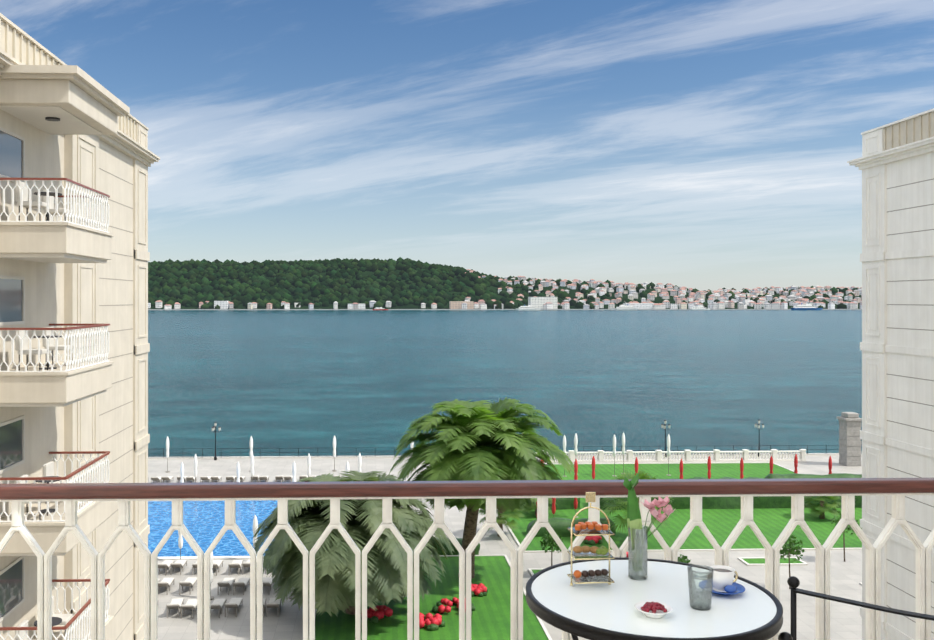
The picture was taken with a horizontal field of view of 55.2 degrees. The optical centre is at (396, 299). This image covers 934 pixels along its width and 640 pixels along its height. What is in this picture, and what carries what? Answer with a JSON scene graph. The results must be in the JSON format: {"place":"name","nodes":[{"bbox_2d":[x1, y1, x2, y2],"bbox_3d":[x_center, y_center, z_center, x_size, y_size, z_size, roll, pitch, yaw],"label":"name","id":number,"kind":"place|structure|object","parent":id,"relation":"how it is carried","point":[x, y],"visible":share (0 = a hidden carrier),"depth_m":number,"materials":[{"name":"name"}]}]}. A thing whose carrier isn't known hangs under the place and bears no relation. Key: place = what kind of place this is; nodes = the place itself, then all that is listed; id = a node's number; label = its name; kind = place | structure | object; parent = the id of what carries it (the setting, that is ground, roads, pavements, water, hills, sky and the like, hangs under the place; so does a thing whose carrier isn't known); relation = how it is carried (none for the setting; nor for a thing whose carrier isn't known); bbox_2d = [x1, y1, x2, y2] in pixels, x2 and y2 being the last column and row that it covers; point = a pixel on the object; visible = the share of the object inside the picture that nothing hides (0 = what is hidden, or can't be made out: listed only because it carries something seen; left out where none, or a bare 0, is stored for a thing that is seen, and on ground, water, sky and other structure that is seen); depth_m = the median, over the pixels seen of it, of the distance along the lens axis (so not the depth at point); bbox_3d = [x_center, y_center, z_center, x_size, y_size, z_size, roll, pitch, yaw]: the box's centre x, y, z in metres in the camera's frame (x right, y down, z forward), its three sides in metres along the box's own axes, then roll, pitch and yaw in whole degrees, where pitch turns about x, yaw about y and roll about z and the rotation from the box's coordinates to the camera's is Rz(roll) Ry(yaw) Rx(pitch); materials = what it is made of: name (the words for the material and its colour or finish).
{"place":"outdoors","nodes":[
{"label":"outdoors","id":0,"kind":"place"},
{"bbox_2d":[148,500,277,556],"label":"pool water","id":1,"kind":"structure","parent":0,"point":[204,522],"depth_m":65.42,"materials":[{"name":"blue liquid"}]},
{"bbox_2d":[0,478,933,639],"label":"balcony railing","id":2,"kind":"object","parent":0,"point":[797,490],"visible":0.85,"depth_m":3.14,"materials":[{"name":"beige stone"}]},
{"bbox_2d":[0,0,933,290],"label":"sky","id":3,"kind":"structure","parent":0,"point":[701,145],"materials":[{"name":"blue"}]},
{"bbox_2d":[148,257,861,308],"bbox_3d":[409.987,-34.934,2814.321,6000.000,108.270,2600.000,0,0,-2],"label":"shore terrain","id":4,"kind":"structure","parent":0,"point":[658,298],"depth_m":1670.21,"materials":[{"name":"green plant"}]},
{"bbox_2d":[148,269,861,308],"bbox_3d":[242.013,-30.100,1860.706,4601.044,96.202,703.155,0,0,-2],"label":"shore buildings","id":5,"kind":"structure","parent":4,"relation":"on","point":[548,302],"depth_m":1648.12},
{"bbox_2d":[148,310,861,456],"bbox_3d":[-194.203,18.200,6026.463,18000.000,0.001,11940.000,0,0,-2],"label":"sea","id":6,"kind":"structure","parent":0,"point":[361,382],"depth_m":212.31,"materials":[{"name":"blue liquid"}]},
{"bbox_2d":[516,305,540,309],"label":"ferry","id":7,"kind":"object","parent":6,"relation":"on","point":[528,307],"visible":0.98,"depth_m":1469.13,"materials":[{"name":"white metal"}]},
{"bbox_2d":[610,304,636,309],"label":"ferry","id":8,"kind":"object","parent":6,"relation":"on","point":[626,307],"visible":0.92,"depth_m":1487.42,"materials":[{"name":"white metal"}]},
{"bbox_2d":[690,306,709,309],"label":"ferry","id":9,"kind":"object","parent":6,"relation":"on","point":[698,308],"visible":0.94,"depth_m":1498.26,"materials":[{"name":"white metal"}]},
{"bbox_2d":[791,303,821,309],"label":"ferry","id":10,"kind":"object","parent":6,"relation":"on","point":[804,307],"visible":0.92,"depth_m":1478.28,"materials":[{"name":"blue"}]},
{"bbox_2d":[148,455,861,639],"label":"garden paving","id":11,"kind":"structure","parent":0,"point":[284,621],"depth_m":54.44,"materials":[{"name":"stone"}]},
{"bbox_2d":[0,13,159,639],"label":"building wing","id":12,"kind":"structure","parent":11,"relation":"on","point":[113,293],"depth_m":24.30,"materials":[{"name":"beige stone"}]},
{"bbox_2d":[0,65,129,639],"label":"balconies","id":13,"kind":"structure","parent":12,"relation":"attached to","point":[64,99],"depth_m":19.06,"materials":[{"name":"beige stone"}]},
{"bbox_2d":[15,181,72,639],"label":"balcony furniture","id":14,"kind":"object","parent":13,"relation":"attached to","point":[57,619],"visible":0.58,"depth_m":19.72,"materials":[{"name":"grey"}]},
{"bbox_2d":[0,178,109,639],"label":"balcony railings","id":15,"kind":"object","parent":13,"relation":"on","point":[77,327],"visible":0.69,"depth_m":19.93,"materials":[{"name":"white stone"}]},
{"bbox_2d":[158,500,256,559],"bbox_3d":[-20.929,16.564,64.948,29.700,0.067,16.900,0,0,-2],"label":"pool edge","id":16,"kind":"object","parent":11,"relation":"on","point":[214,557],"depth_m":56.94,"materials":[{"name":"white stone"}]},
{"bbox_2d":[212,421,220,459],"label":"lamp post","id":17,"kind":"object","parent":11,"relation":"on","point":[213,429],"visible":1,"depth_m":91.78,"materials":[{"name":"black metal"}]},
{"bbox_2d":[148,475,340,618],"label":"sun loungers","id":18,"kind":"object","parent":11,"relation":"on","point":[191,604],"visible":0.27,"depth_m":51.09,"materials":[{"name":"grey"}]},
{"bbox_2d":[165,432,670,599],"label":"closed white umbrellas","id":19,"kind":"object","parent":11,"relation":"on","point":[180,539],"visible":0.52,"depth_m":78.86,"materials":[{"name":"grey fabric"}]},
{"bbox_2d":[478,505,524,536],"bbox_3d":[7.236,14.993,62.339,3.630,3.214,3.634,0,0,-2],"label":"fan palm","id":20,"kind":"object","parent":11,"relation":"on","point":[501,520],"visible":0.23,"depth_m":61.48,"materials":[{"name":"green plant"}]},
{"bbox_2d":[148,453,861,458],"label":"quay kerb","id":21,"kind":"structure","parent":11,"relation":"on","point":[249,457],"depth_m":93.22,"materials":[{"name":"stone"}]},
{"bbox_2d":[148,445,861,457],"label":"waterfront railing","id":22,"kind":"object","parent":11,"relation":"on","point":[807,449],"visible":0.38,"depth_m":93.21,"materials":[{"name":"black"}]},
{"bbox_2d":[308,462,861,639],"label":"garden lawn","id":23,"kind":"structure","parent":11,"relation":"on","point":[491,617],"depth_m":59.30,"materials":[{"name":"green plant"}]},
{"bbox_2d":[251,470,452,616],"bbox_3d":[-2.402,12.865,47.051,10.829,7.497,10.438,0,0,-2],"label":"palm tree","id":24,"kind":"object","parent":23,"relation":"on","point":[360,521],"visible":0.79,"depth_m":43.90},
{"bbox_2d":[389,397,573,578],"bbox_3d":[4.973,11.285,53.112,10.924,10.688,10.792,0,0,-2],"label":"palm tree","id":25,"kind":"object","parent":23,"relation":"on","point":[472,439],"visible":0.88,"depth_m":50.52,"materials":[{"name":"green plant"}]},
{"bbox_2d":[361,536,627,630],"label":"red flowers","id":26,"kind":"object","parent":23,"relation":"on","point":[435,622],"visible":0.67,"depth_m":46.62,"materials":[{"name":"red plant"}]},
{"bbox_2d":[522,499,556,515],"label":"fan palm","id":27,"kind":"object","parent":23,"relation":"on","point":[531,507],"depth_m":67.35,"materials":[{"name":"green plant"}]},
{"bbox_2d":[540,530,563,565],"bbox_3d":[9.251,15.178,53.105,1.394,2.845,1.375,0,0,-2],"label":"young tree","id":28,"kind":"object","parent":23,"relation":"on","point":[549,541],"visible":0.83,"depth_m":52.94,"materials":[{"name":"green plant"}]},
{"bbox_2d":[600,468,680,533],"bbox_3d":[16.399,14.022,60.656,5.554,5.156,5.516,0,0,-2],"label":"fan palm","id":29,"kind":"object","parent":23,"relation":"on","point":[642,475],"visible":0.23,"depth_m":60.08,"materials":[{"name":"green plant"}]},
{"bbox_2d":[428,473,861,554],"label":"garden hedges","id":30,"kind":"object","parent":23,"relation":"on","point":[560,526],"visible":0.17,"depth_m":70.20,"materials":[{"name":"green plant"}]},
{"bbox_2d":[536,454,831,517],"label":"closed red umbrellas","id":31,"kind":"object","parent":23,"relation":"on","point":[681,473],"visible":0.56,"depth_m":78.01,"materials":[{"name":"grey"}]},
{"bbox_2d":[804,496,840,518],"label":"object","id":32,"kind":"object","parent":23,"relation":"on","point":[821,511],"visible":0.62,"depth_m":66.55,"materials":[{"name":"green plant"}]},
{"bbox_2d":[661,419,670,456],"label":"lamp post","id":33,"kind":"object","parent":11,"relation":"on","point":[664,425],"visible":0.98,"depth_m":93.51,"materials":[{"name":"black metal"}]},
{"bbox_2d":[534,449,806,461],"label":"stone balustrade","id":34,"kind":"object","parent":11,"relation":"on","point":[687,455],"visible":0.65,"depth_m":91.10,"materials":[{"name":"white stone"}]},
{"bbox_2d":[754,419,763,456],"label":"lamp post","id":35,"kind":"object","parent":11,"relation":"on","point":[756,425],"visible":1,"depth_m":93.83,"materials":[{"name":"black metal"}]},
{"bbox_2d":[780,535,804,588],"bbox_3d":[22.517,15.037,50.941,1.581,3.131,1.553,0,0,-2],"label":"young tree","id":36,"kind":"object","parent":11,"relation":"on","point":[792,548],"visible":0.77,"depth_m":50.76,"materials":[{"name":"green plant"}]},
{"bbox_2d":[831,511,858,561],"bbox_3d":[28.341,14.990,56.323,1.574,3.224,1.548,0,0,14],"label":"young tree","id":37,"kind":"object","parent":11,"relation":"on","point":[837,521],"visible":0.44,"depth_m":56.30,"materials":[{"name":"green plant"}]},
{"bbox_2d":[837,412,861,465],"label":"stone pillar","id":38,"kind":"structure","parent":11,"relation":"on","point":[849,439],"depth_m":88.39,"materials":[{"name":"grey stone"}]},
{"bbox_2d":[847,108,933,639],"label":"building wing","id":39,"kind":"structure","parent":11,"relation":"on","point":[894,163],"depth_m":30.07,"materials":[{"name":"beige stone"}]},
{"bbox_2d":[148,309,861,309],"bbox_3d":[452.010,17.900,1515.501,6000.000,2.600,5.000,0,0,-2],"label":"shore quay","id":40,"kind":"structure","parent":0,"point":[479,309],"depth_m":1501.92,"materials":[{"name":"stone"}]},
{"bbox_2d":[526,557,782,639],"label":"bistro table","id":41,"kind":"object","parent":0,"point":[606,611],"visible":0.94,"depth_m":2.47,"materials":[{"name":"white glass"}]},
{"bbox_2d":[567,492,614,585],"bbox_3d":[0.577,0.712,2.646,0.126,0.278,0.084,0,0,-6],"label":"tiered serving stand","id":42,"kind":"object","parent":41,"relation":"on","point":[593,528],"visible":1,"depth_m":2.64,"materials":[{"name":"beige"}]},
{"bbox_2d":[623,472,675,580],"bbox_3d":[0.770,0.690,2.718,0.153,0.321,0.064,0,0,-2],"label":"bud vase","id":43,"kind":"object","parent":41,"relation":"on","point":[638,531],"visible":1,"depth_m":2.71,"materials":[{"name":"clear glass"}]},
{"bbox_2d":[634,601,672,618],"bbox_3d":[0.690,0.832,2.389,0.100,0.037,0.100,0,0,-2],"label":"bowl of berries","id":44,"kind":"object","parent":41,"relation":"on","point":[653,609],"visible":1,"depth_m":2.38,"materials":[{"name":"white ceramic"}]},
{"bbox_2d":[687,565,713,610],"bbox_3d":[0.838,0.796,2.454,0.069,0.108,0.069,0,0,-2],"label":"water glass","id":45,"kind":"object","parent":41,"relation":"on","point":[700,599],"visible":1,"depth_m":2.43,"materials":[{"name":"clear glass"}]},
{"bbox_2d":[699,565,744,594],"bbox_3d":[0.944,0.816,2.583,0.128,0.068,0.128,0,0,-17],"label":"coffee cup","id":46,"kind":"object","parent":41,"relation":"on","point":[724,583],"visible":0.92,"depth_m":2.56,"materials":[{"name":"white ceramic"}]},
{"bbox_2d":[678,554,691,563],"bbox_3d":[15.065,15.060,47.487,1.490,3.080,1.498,0,0,-23],"label":"shrub","id":47,"kind":"object","parent":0,"point":[683,558],"visible":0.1,"depth_m":47.31,"materials":[{"name":"green plant"}]},
{"bbox_2d":[778,576,933,639],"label":"arm chair","id":48,"kind":"object","parent":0,"point":[793,582],"visible":1,"depth_m":2.83,"materials":[{"name":"black metal"}]}
]}

